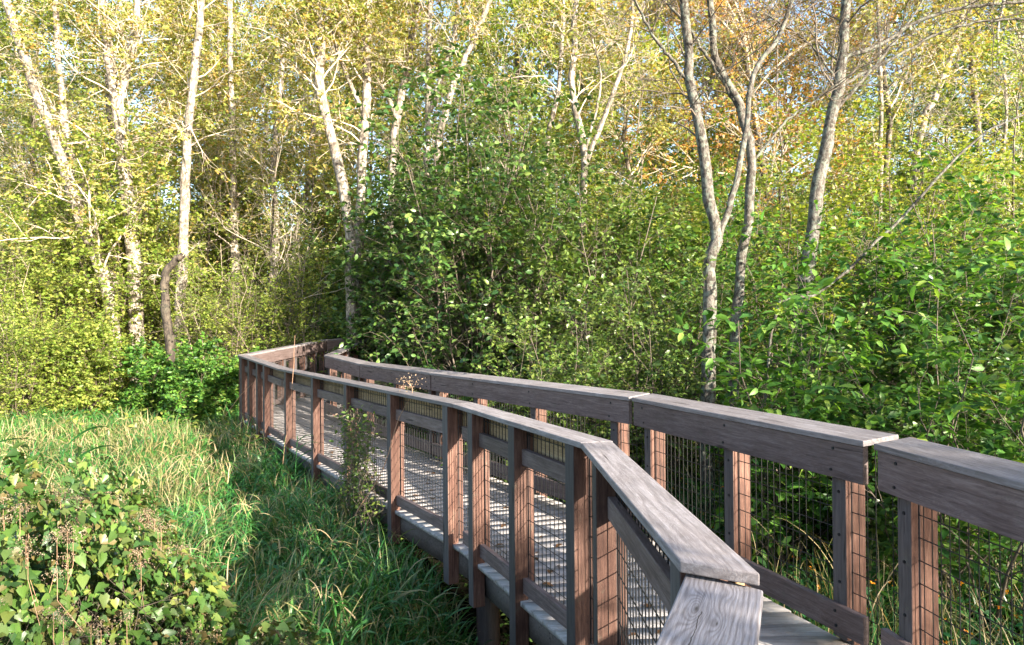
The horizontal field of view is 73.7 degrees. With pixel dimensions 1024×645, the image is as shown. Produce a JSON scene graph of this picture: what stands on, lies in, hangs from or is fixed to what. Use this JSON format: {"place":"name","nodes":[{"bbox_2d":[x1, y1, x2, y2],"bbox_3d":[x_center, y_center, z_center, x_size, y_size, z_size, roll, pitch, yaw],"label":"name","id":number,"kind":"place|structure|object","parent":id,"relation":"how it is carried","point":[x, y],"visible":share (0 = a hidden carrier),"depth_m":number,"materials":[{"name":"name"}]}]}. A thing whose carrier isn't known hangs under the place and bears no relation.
{"place":"outdoors","nodes":[
{"label":"outdoors","id":0,"kind":"place"},
{"bbox_2d":[0,406,281,515],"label":"dry grass","id":1,"kind":"structure","parent":0,"point":[98,450],"depth_m":9.26,"materials":[{"name":"green plant"}]},
{"bbox_2d":[0,400,494,499],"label":"grass","id":2,"kind":"structure","parent":0,"point":[273,466],"depth_m":9.72,"materials":[{"name":"green plant"}]},
{"bbox_2d":[0,0,1023,308],"label":"sky","id":3,"kind":"structure","parent":0,"point":[763,91],"materials":[{"name":"white"}]},
{"bbox_2d":[25,390,1022,644],"bbox_3d":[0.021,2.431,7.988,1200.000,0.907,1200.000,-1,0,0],"label":"ground","id":4,"kind":"structure","parent":0,"point":[461,590],"depth_m":6.49,"materials":[{"name":"soil"}]},
{"bbox_2d":[0,185,91,406],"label":"understory bush","id":5,"kind":"object","parent":4,"relation":"on","point":[10,285],"visible":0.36,"depth_m":15.47,"materials":[{"name":"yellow plant"}]},
{"bbox_2d":[0,279,96,423],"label":"bush","id":6,"kind":"object","parent":4,"relation":"on","point":[4,391],"visible":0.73,"depth_m":13.12,"materials":[{"name":"green plant"}]},
{"bbox_2d":[0,67,98,292],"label":"sapling","id":7,"kind":"object","parent":4,"relation":"on","point":[21,165],"visible":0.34,"depth_m":19.20,"materials":[{"name":"yellow plant"}]},
{"bbox_2d":[0,60,108,312],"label":"sapling","id":8,"kind":"object","parent":4,"relation":"on","point":[80,102],"visible":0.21,"depth_m":19.83,"materials":[{"name":"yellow plant"}]},
{"bbox_2d":[0,245,125,406],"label":"bush","id":9,"kind":"object","parent":4,"relation":"on","point":[27,291],"visible":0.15,"depth_m":15.16,"materials":[{"name":"green plant"}]},
{"bbox_2d":[0,0,139,262],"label":"woodland tree","id":10,"kind":"object","parent":4,"relation":"on","point":[45,82],"visible":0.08,"depth_m":23.52,"materials":[{"name":"yellow plant"}]},
{"bbox_2d":[12,0,129,381],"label":"tree","id":11,"kind":"object","parent":4,"relation":"on","point":[61,85],"visible":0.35,"depth_m":16.56,"materials":[{"name":"white plant"}]},
{"bbox_2d":[0,0,144,267],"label":"woodland tree","id":12,"kind":"object","parent":4,"relation":"on","point":[45,16],"visible":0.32,"depth_m":21.04,"materials":[{"name":"yellow plant"}]},
{"bbox_2d":[10,298,135,415],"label":"bush","id":13,"kind":"object","parent":4,"relation":"on","point":[89,391],"visible":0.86,"depth_m":13.50,"materials":[{"name":"green plant"}]},
{"bbox_2d":[0,0,179,411],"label":"tree","id":14,"kind":"object","parent":4,"relation":"on","point":[31,76],"visible":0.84,"depth_m":15.46,"materials":[{"name":"yellow plant"}]},
{"bbox_2d":[2,0,203,386],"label":"tree","id":15,"kind":"object","parent":4,"relation":"on","point":[118,87],"visible":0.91,"depth_m":16.07,"materials":[{"name":"yellow plant"}]},
{"bbox_2d":[0,453,211,644],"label":"vine thicket","id":16,"kind":"object","parent":4,"relation":"on","point":[137,497],"visible":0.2,"depth_m":4.25,"materials":[{"name":"green plant"}]},
{"bbox_2d":[0,442,247,644],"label":"vine thicket","id":17,"kind":"object","parent":4,"relation":"on","point":[89,544],"visible":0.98,"depth_m":3.29,"materials":[{"name":"green plant"}]},
{"bbox_2d":[0,102,247,390],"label":"understory bush","id":18,"kind":"object","parent":4,"relation":"on","point":[108,238],"visible":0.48,"depth_m":15.83,"materials":[{"name":"green plant"}]},
{"bbox_2d":[1,0,258,358],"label":"woodland tree","id":19,"kind":"object","parent":4,"relation":"on","point":[218,66],"visible":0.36,"depth_m":18.78,"materials":[{"name":"leaf"},{"name":"pale twig"},{"name":"pale bark"}]},
{"bbox_2d":[93,334,217,418],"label":"bush","id":20,"kind":"object","parent":4,"relation":"on","point":[148,371],"visible":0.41,"depth_m":13.33,"materials":[{"name":"green plant"}]},
{"bbox_2d":[150,242,198,412],"bbox_3d":[-6.883,0.339,13.896,1.085,4.024,0.265,-1,0,8],"label":"snag","id":21,"kind":"object","parent":4,"relation":"on","point":[168,268],"visible":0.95,"depth_m":13.84,"materials":[{"name":"brown bark"}]},
{"bbox_2d":[111,237,288,381],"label":"bush","id":22,"kind":"object","parent":4,"relation":"on","point":[191,301],"visible":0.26,"depth_m":15.36,"materials":[{"name":"green plant"}]},
{"bbox_2d":[135,0,278,363],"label":"tree","id":23,"kind":"object","parent":4,"relation":"on","point":[187,135],"visible":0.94,"depth_m":15.75,"materials":[{"name":"white plant"}]},
{"bbox_2d":[153,331,260,428],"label":"bush","id":24,"kind":"object","parent":4,"relation":"on","point":[191,388],"visible":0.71,"depth_m":12.56,"materials":[{"name":"green plant"}]},
{"bbox_2d":[108,0,307,343],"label":"woodland tree","id":25,"kind":"object","parent":4,"relation":"on","point":[148,52],"visible":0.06,"depth_m":23.07,"materials":[{"name":"yellow plant"}]},
{"bbox_2d":[133,61,294,330],"bbox_3d":[-8.422,-2.589,19.461,4.870,9.644,3.471,-1,0,0],"label":"sapling","id":26,"kind":"object","parent":4,"relation":"on","point":[213,186],"visible":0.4,"depth_m":18.98,"materials":[{"name":"green plant"}]},
{"bbox_2d":[130,113,314,356],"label":"understory bush","id":27,"kind":"object","parent":4,"relation":"on","point":[217,253],"visible":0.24,"depth_m":19.86,"materials":[{"name":"green plant"}]},
{"bbox_2d":[176,0,281,352],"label":"tree","id":28,"kind":"object","parent":4,"relation":"on","point":[232,194],"visible":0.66,"depth_m":18.92,"materials":[{"name":"yellow plant"}]},
{"bbox_2d":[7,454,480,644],"bbox_3d":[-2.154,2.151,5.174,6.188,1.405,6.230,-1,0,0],"label":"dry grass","id":29,"kind":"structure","parent":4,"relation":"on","point":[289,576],"depth_m":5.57,"materials":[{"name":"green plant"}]},
{"bbox_2d":[170,606,328,644],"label":"vine thicket","id":30,"kind":"object","parent":4,"relation":"on","point":[271,631],"visible":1,"depth_m":3.20,"materials":[{"name":"green plant"}]},
{"bbox_2d":[153,234,346,391],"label":"bush","id":31,"kind":"object","parent":4,"relation":"on","point":[240,325],"visible":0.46,"depth_m":14.77,"materials":[{"name":"green plant"}]},
{"bbox_2d":[162,0,341,337],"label":"woodland tree","id":32,"kind":"object","parent":4,"relation":"on","point":[244,43],"visible":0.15,"depth_m":21.05,"materials":[{"name":"yellow plant"}]},
{"bbox_2d":[0,404,506,644],"bbox_3d":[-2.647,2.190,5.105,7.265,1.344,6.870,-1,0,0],"label":"grass","id":33,"kind":"structure","parent":4,"relation":"on","point":[356,590],"depth_m":5.60,"materials":[{"name":"green plant"}]},
{"bbox_2d":[198,2,318,346],"bbox_3d":[-6.503,-4.709,18.983,2.450,13.910,3.526,-1,0,39],"label":"tree","id":34,"kind":"object","parent":4,"relation":"on","point":[275,148],"visible":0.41,"depth_m":18.95,"materials":[{"name":"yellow plant"}]},
{"bbox_2d":[183,7,377,346],"bbox_3d":[-5.559,-2.852,16.456,4.395,9.994,4.312,-1,0,43],"label":"sapling","id":35,"kind":"object","parent":4,"relation":"on","point":[288,213],"visible":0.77,"depth_m":16.44,"materials":[{"name":"yellow plant"}]},
{"bbox_2d":[236,224,345,387],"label":"bush","id":36,"kind":"object","parent":4,"relation":"on","point":[319,295],"visible":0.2,"depth_m":17.56,"materials":[{"name":"green plant"}]},
{"bbox_2d":[221,8,384,337],"bbox_3d":[-5.232,-3.495,18.617,4.444,11.332,4.272,-1,0,0],"label":"sapling","id":37,"kind":"object","parent":4,"relation":"on","point":[309,153],"visible":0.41,"depth_m":18.45,"materials":[{"name":"green plant"}]},
{"bbox_2d":[245,157,381,366],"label":"understory bush","id":38,"kind":"object","parent":4,"relation":"on","point":[323,230],"visible":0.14,"depth_m":19.24,"materials":[{"name":"green plant"}]},
{"bbox_2d":[203,0,425,372],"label":"woodland tree","id":39,"kind":"object","parent":4,"relation":"on","point":[299,79],"visible":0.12,"depth_m":23.57,"materials":[{"name":"yellow plant"}]},
{"bbox_2d":[225,0,411,356],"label":"tree","id":40,"kind":"object","parent":4,"relation":"on","point":[319,57],"visible":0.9,"depth_m":14.43,"materials":[{"name":"yellow plant"}]},
{"bbox_2d":[261,139,401,338],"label":"understory bush","id":41,"kind":"object","parent":4,"relation":"on","point":[332,221],"visible":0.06,"depth_m":19.54,"materials":[{"name":"green plant"}]},
{"bbox_2d":[264,0,415,359],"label":"tree","id":42,"kind":"object","parent":4,"relation":"on","point":[365,111],"visible":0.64,"depth_m":14.89,"materials":[{"name":"yellow plant"}]},
{"bbox_2d":[251,0,457,296],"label":"woodland tree","id":43,"kind":"object","parent":4,"relation":"on","point":[325,147],"visible":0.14,"depth_m":20.19,"materials":[{"name":"yellow plant"}]},
{"bbox_2d":[312,173,433,435],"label":"bush","id":44,"kind":"object","parent":4,"relation":"on","point":[360,325],"visible":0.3,"depth_m":13.83,"materials":[{"name":"green plant"}]},
{"bbox_2d":[313,24,466,428],"bbox_3d":[-2.899,-2.449,17.054,3.997,10.316,4.244,0,0,-16],"label":"sapling","id":45,"kind":"object","parent":4,"relation":"on","point":[377,93],"visible":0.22,"depth_m":16.67,"materials":[{"name":"green plant"}]},
{"bbox_2d":[313,0,488,297],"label":"tree","id":46,"kind":"object","parent":4,"relation":"on","point":[402,94],"visible":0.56,"depth_m":15.44,"materials":[{"name":"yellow plant"}]},
{"bbox_2d":[359,0,508,431],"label":"tree","id":47,"kind":"object","parent":4,"relation":"on","point":[428,15],"visible":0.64,"depth_m":14.97,"materials":[{"name":"yellow plant"}]},
{"bbox_2d":[406,0,503,368],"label":"tree","id":48,"kind":"object","parent":4,"relation":"on","point":[484,13],"visible":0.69,"depth_m":14.46,"materials":[{"name":"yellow plant"}]},
{"bbox_2d":[377,0,549,211],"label":"woodland tree","id":49,"kind":"object","parent":4,"relation":"on","point":[441,34],"visible":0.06,"depth_m":26.77,"materials":[{"name":"green plant"}]},
{"bbox_2d":[314,20,637,461],"bbox_3d":[-0.711,-0.988,12.962,6.051,8.761,5.670,-1,0,0],"label":"bush","id":50,"kind":"object","parent":4,"relation":"on","point":[449,337],"visible":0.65,"depth_m":12.11,"materials":[{"name":"green plant"}]},
{"bbox_2d":[420,0,575,321],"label":"sapling","id":51,"kind":"object","parent":4,"relation":"on","point":[467,66],"visible":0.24,"depth_m":16.02,"materials":[{"name":"green plant"}]},
{"bbox_2d":[370,0,656,286],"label":"woodland tree","id":52,"kind":"object","parent":4,"relation":"on","point":[484,58],"visible":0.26,"depth_m":18.91,"materials":[{"name":"yellow plant"}]},
{"bbox_2d":[492,0,608,308],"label":"tree","id":53,"kind":"object","parent":4,"relation":"on","point":[555,105],"visible":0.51,"depth_m":15.92,"materials":[{"name":"yellow plant"}]},
{"bbox_2d":[435,273,697,503],"bbox_3d":[0.808,1.134,8.441,2.938,3.389,3.318,-1,0,9],"label":"bush","id":54,"kind":"object","parent":4,"relation":"on","point":[589,376],"visible":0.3,"depth_m":8.10,"materials":[{"name":"green plant"}]},
{"bbox_2d":[444,98,723,453],"bbox_3d":[1.056,-0.677,11.925,4.032,6.538,4.924,0,0,-37],"label":"bush","id":55,"kind":"object","parent":4,"relation":"on","point":[568,262],"visible":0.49,"depth_m":11.44,"materials":[{"name":"green plant"}]},
{"bbox_2d":[488,0,696,231],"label":"woodland tree","id":56,"kind":"object","parent":4,"relation":"on","point":[550,71],"visible":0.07,"depth_m":24.78,"materials":[{"name":"green plant"}]},
{"bbox_2d":[494,0,701,340],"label":"tree","id":57,"kind":"object","parent":4,"relation":"on","point":[574,48],"visible":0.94,"depth_m":13.48,"materials":[{"name":"yellow plant"}]},
{"bbox_2d":[497,0,737,303],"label":"woodland tree","id":58,"kind":"object","parent":4,"relation":"on","point":[658,129],"visible":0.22,"depth_m":18.60,"materials":[{"name":"yellow plant"}]},
{"bbox_2d":[549,2,691,380],"bbox_3d":[2.431,-2.254,14.716,3.955,9.166,3.576,0,0,-37],"label":"sapling","id":59,"kind":"object","parent":4,"relation":"on","point":[633,89],"visible":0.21,"depth_m":14.48,"materials":[{"name":"green plant"}]},
{"bbox_2d":[539,138,733,436],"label":"bush","id":60,"kind":"object","parent":4,"relation":"on","point":[670,187],"visible":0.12,"depth_m":13.10,"materials":[{"name":"green plant"}]},
{"bbox_2d":[522,217,751,522],"bbox_3d":[1.810,0.676,9.337,2.960,4.100,3.266,-1,0,27],"label":"bush","id":61,"kind":"object","parent":4,"relation":"on","point":[690,378],"visible":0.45,"depth_m":8.83,"materials":[{"name":"green plant"}]},
{"bbox_2d":[579,170,799,471],"bbox_3d":[3.030,0.016,11.710,3.767,5.418,4.269,-1,0,0],"label":"bush","id":62,"kind":"object","parent":4,"relation":"on","point":[731,265],"visible":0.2,"depth_m":11.48,"materials":[{"name":"green plant"}]},
{"bbox_2d":[580,0,828,272],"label":"woodland tree","id":63,"kind":"object","parent":4,"relation":"on","point":[711,140],"visible":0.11,"depth_m":23.74,"materials":[{"name":"orange plant"}]},
{"bbox_2d":[560,0,878,531],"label":"tree","id":64,"kind":"object","parent":4,"relation":"on","point":[717,228],"visible":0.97,"depth_m":8.17,"materials":[{"name":"grey plant"}]},
{"bbox_2d":[596,0,903,216],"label":"woodland tree","id":65,"kind":"object","parent":4,"relation":"on","point":[759,141],"visible":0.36,"depth_m":19.82,"materials":[{"name":"yellow plant"}]},
{"bbox_2d":[650,71,894,407],"bbox_3d":[4.899,-1.006,13.177,4.487,6.991,4.214,-1,0,27],"label":"bush","id":66,"kind":"object","parent":4,"relation":"on","point":[794,215],"visible":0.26,"depth_m":12.32,"materials":[{"name":"green plant"}]},
{"bbox_2d":[614,0,945,405],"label":"tree","id":67,"kind":"object","parent":4,"relation":"on","point":[732,93],"visible":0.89,"depth_m":8.56,"materials":[{"name":"grey plant"}]},
{"bbox_2d":[644,0,919,242],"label":"woodland tree","id":68,"kind":"object","parent":4,"relation":"on","point":[789,113],"visible":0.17,"depth_m":23.27,"materials":[{"name":"orange plant"}]},
{"bbox_2d":[680,0,891,392],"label":"sapling","id":69,"kind":"object","parent":4,"relation":"on","point":[767,115],"visible":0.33,"depth_m":14.87,"materials":[{"name":"yellow plant"}]},
{"bbox_2d":[668,262,929,611],"bbox_3d":[2.771,1.142,6.452,2.368,3.358,2.444,-1,0,19],"label":"bush","id":70,"kind":"object","parent":4,"relation":"on","point":[771,529],"visible":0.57,"depth_m":6.16,"materials":[{"name":"green plant"}]},
{"bbox_2d":[643,466,1023,644],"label":"ground cover","id":71,"kind":"object","parent":4,"relation":"on","point":[1006,642],"visible":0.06,"depth_m":5.51,"materials":[{"name":"green plant"}]},
{"bbox_2d":[716,178,965,417],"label":"bush","id":72,"kind":"object","parent":4,"relation":"on","point":[797,260],"visible":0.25,"depth_m":8.92,"materials":[{"name":"green plant"}]},
{"bbox_2d":[757,8,928,288],"bbox_3d":[13.878,-7.811,29.633,7.845,20.154,6.263,0,0,-11],"label":"woodland tree","id":73,"kind":"object","parent":4,"relation":"on","point":[846,110],"visible":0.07,"depth_m":29.31,"materials":[{"name":"green plant"}]},
{"bbox_2d":[688,0,1023,405],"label":"tree","id":74,"kind":"object","parent":4,"relation":"on","point":[821,169],"visible":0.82,"depth_m":9.51,"materials":[{"name":"grey plant"}]},
{"bbox_2d":[751,374,962,616],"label":"bush","id":75,"kind":"object","parent":4,"relation":"on","point":[886,500],"visible":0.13,"depth_m":6.05,"materials":[{"name":"green plant"}]},
{"bbox_2d":[710,0,1015,271],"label":"woodland tree","id":76,"kind":"object","parent":4,"relation":"on","point":[889,132],"visible":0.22,"depth_m":20.87,"materials":[{"name":"yellow plant"}]},
{"bbox_2d":[730,174,1023,588],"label":"bush","id":77,"kind":"object","parent":4,"relation":"on","point":[886,261],"visible":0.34,"depth_m":7.36,"materials":[{"name":"green plant"}]},
{"bbox_2d":[766,109,1002,412],"bbox_3d":[7.599,-0.848,13.622,4.783,6.801,4.067,0,0,-40],"label":"bush","id":78,"kind":"object","parent":4,"relation":"on","point":[872,171],"visible":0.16,"depth_m":12.90,"materials":[{"name":"green plant"}]},
{"bbox_2d":[750,236,1023,644],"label":"bush","id":79,"kind":"object","parent":4,"relation":"on","point":[1009,407],"visible":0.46,"depth_m":5.61,"materials":[{"name":"green plant"}]},
{"bbox_2d":[832,0,942,247],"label":"tree","id":80,"kind":"object","parent":4,"relation":"on","point":[880,89],"visible":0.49,"depth_m":16.98,"materials":[{"name":"yellow plant"}]},
{"bbox_2d":[764,101,1023,559],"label":"leaning branch","id":81,"kind":"object","parent":4,"relation":"on","point":[846,271],"visible":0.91,"depth_m":7.50,"materials":[{"name":"brown plant"}]},
{"bbox_2d":[801,213,1023,557],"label":"bush","id":82,"kind":"object","parent":4,"relation":"on","point":[1009,347],"visible":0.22,"depth_m":7.08,"materials":[{"name":"green plant"}]},
{"bbox_2d":[842,0,1023,334],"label":"sapling","id":83,"kind":"object","parent":4,"relation":"on","point":[946,68],"visible":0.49,"depth_m":13.69,"materials":[{"name":"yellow plant"}]},
{"bbox_2d":[854,139,1023,448],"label":"bush","id":84,"kind":"object","parent":4,"relation":"on","point":[960,194],"visible":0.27,"depth_m":8.07,"materials":[{"name":"green plant"}]},
{"bbox_2d":[855,103,1023,394],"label":"bush","id":85,"kind":"object","parent":4,"relation":"on","point":[984,169],"visible":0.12,"depth_m":13.21,"materials":[{"name":"green plant"}]},
{"bbox_2d":[860,0,1023,223],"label":"woodland tree","id":86,"kind":"object","parent":4,"relation":"on","point":[983,102],"visible":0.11,"depth_m":21.30,"materials":[{"name":"green plant"}]},
{"bbox_2d":[870,5,1023,219],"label":"woodland tree","id":87,"kind":"object","parent":4,"relation":"on","point":[947,95],"visible":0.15,"depth_m":23.43,"materials":[{"name":"green plant"}]},
{"bbox_2d":[885,0,1023,317],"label":"tree","id":88,"kind":"object","parent":4,"relation":"on","point":[1004,84],"visible":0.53,"depth_m":15.03,"materials":[{"name":"yellow plant"}]},
{"bbox_2d":[890,116,1023,372],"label":"understory bush","id":89,"kind":"object","parent":4,"relation":"on","point":[1020,163],"visible":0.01,"depth_m":16.06,"materials":[{"name":"green plant"}]},
{"bbox_2d":[894,0,1023,217],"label":"tree","id":90,"kind":"object","parent":4,"relation":"on","point":[943,76],"visible":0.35,"depth_m":16.96,"materials":[{"name":"yellow plant"}]},
{"bbox_2d":[926,20,1023,414],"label":"sapling","id":91,"kind":"object","parent":4,"relation":"on","point":[1002,45],"visible":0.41,"depth_m":13.47,"materials":[{"name":"green plant"}]},
{"bbox_2d":[244,395,850,644],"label":"path","id":92,"kind":"structure","parent":0,"point":[780,625],"depth_m":5.13,"materials":[{"name":"grey wood"}]},
{"bbox_2d":[237,355,287,449],"bbox_3d":[-3.890,1.264,10.599,0.165,1.452,2.338,0,0,-35],"label":"railing section","id":93,"kind":"object","parent":92,"relation":"on","point":[261,400],"visible":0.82,"depth_m":10.51,"materials":[{"name":"brown wood"}]},
{"bbox_2d":[239,340,326,423],"bbox_3d":[-4.279,1.142,13.066,0.165,1.557,3.167,-1,0,10],"label":"railing section","id":94,"kind":"object","parent":92,"relation":"on","point":[302,352],"visible":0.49,"depth_m":13.30,"materials":[{"name":"brown wood"}]},
{"bbox_2d":[324,354,368,429],"bbox_3d":[-2.812,1.292,11.579,0.200,1.454,2.001,0,0,-31],"label":"railing section","id":95,"kind":"object","parent":92,"relation":"on","point":[346,367],"visible":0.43,"depth_m":11.59,"materials":[{"name":"brown wood"}]},
{"bbox_2d":[278,368,472,584],"bbox_3d":[-1.787,1.307,7.349,0.165,1.370,5.400,0,0,-32],"label":"railing section","id":96,"kind":"object","parent":92,"relation":"on","point":[443,416],"visible":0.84,"depth_m":6.10,"materials":[{"name":"brown wood"}]},
{"bbox_2d":[328,401,386,543],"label":"bush","id":97,"kind":"object","parent":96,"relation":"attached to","point":[355,490],"visible":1,"depth_m":6.40,"materials":[{"name":"green plant"}]},
{"bbox_2d":[359,362,443,457],"bbox_3d":[-1.611,1.306,9.597,0.205,1.392,2.619,0,0,-32],"label":"railing section","id":98,"kind":"object","parent":92,"relation":"on","point":[370,372],"visible":0.53,"depth_m":9.31,"materials":[{"name":"brown wood"}]},
{"bbox_2d":[453,403,612,644],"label":"railing section","id":99,"kind":"object","parent":92,"relation":"on","point":[526,447],"visible":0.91,"depth_m":4.06,"materials":[{"name":"brown wood"}]},
{"bbox_2d":[430,370,649,516],"bbox_3d":[0.053,1.278,6.947,0.205,1.392,3.620,0,0,-32],"label":"railing section","id":100,"kind":"object","parent":92,"relation":"on","point":[612,406],"visible":0.42,"depth_m":6.41,"materials":[{"name":"brown wood"}]},
{"bbox_2d":[581,441,759,644],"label":"railing section","id":101,"kind":"object","parent":92,"relation":"on","point":[684,539],"visible":0.91,"depth_m":2.43,"materials":[{"name":"grey wood"}]},
{"bbox_2d":[656,573,762,644],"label":"railing section","id":102,"kind":"object","parent":92,"relation":"on","point":[704,610],"visible":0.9,"depth_m":1.43,"materials":[{"name":"grey wood"}]},
{"bbox_2d":[632,393,898,644],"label":"railing section","id":103,"kind":"object","parent":92,"relation":"on","point":[838,454],"visible":0.77,"depth_m":3.83,"materials":[{"name":"brown wood"}]},
{"bbox_2d":[874,437,1023,644],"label":"railing section","id":104,"kind":"object","parent":92,"relation":"on","point":[924,482],"visible":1,"depth_m":2.92,"materials":[{"name":"brown wood"}]},
{"bbox_2d":[633,454,1023,644],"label":"grass","id":105,"kind":"structure","parent":0,"point":[873,630],"depth_m":5.73,"materials":[{"name":"green plant"}]},
{"bbox_2d":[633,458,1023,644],"bbox_3d":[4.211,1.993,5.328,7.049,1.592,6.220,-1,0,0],"label":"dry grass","id":106,"kind":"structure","parent":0,"point":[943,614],"depth_m":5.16,"materials":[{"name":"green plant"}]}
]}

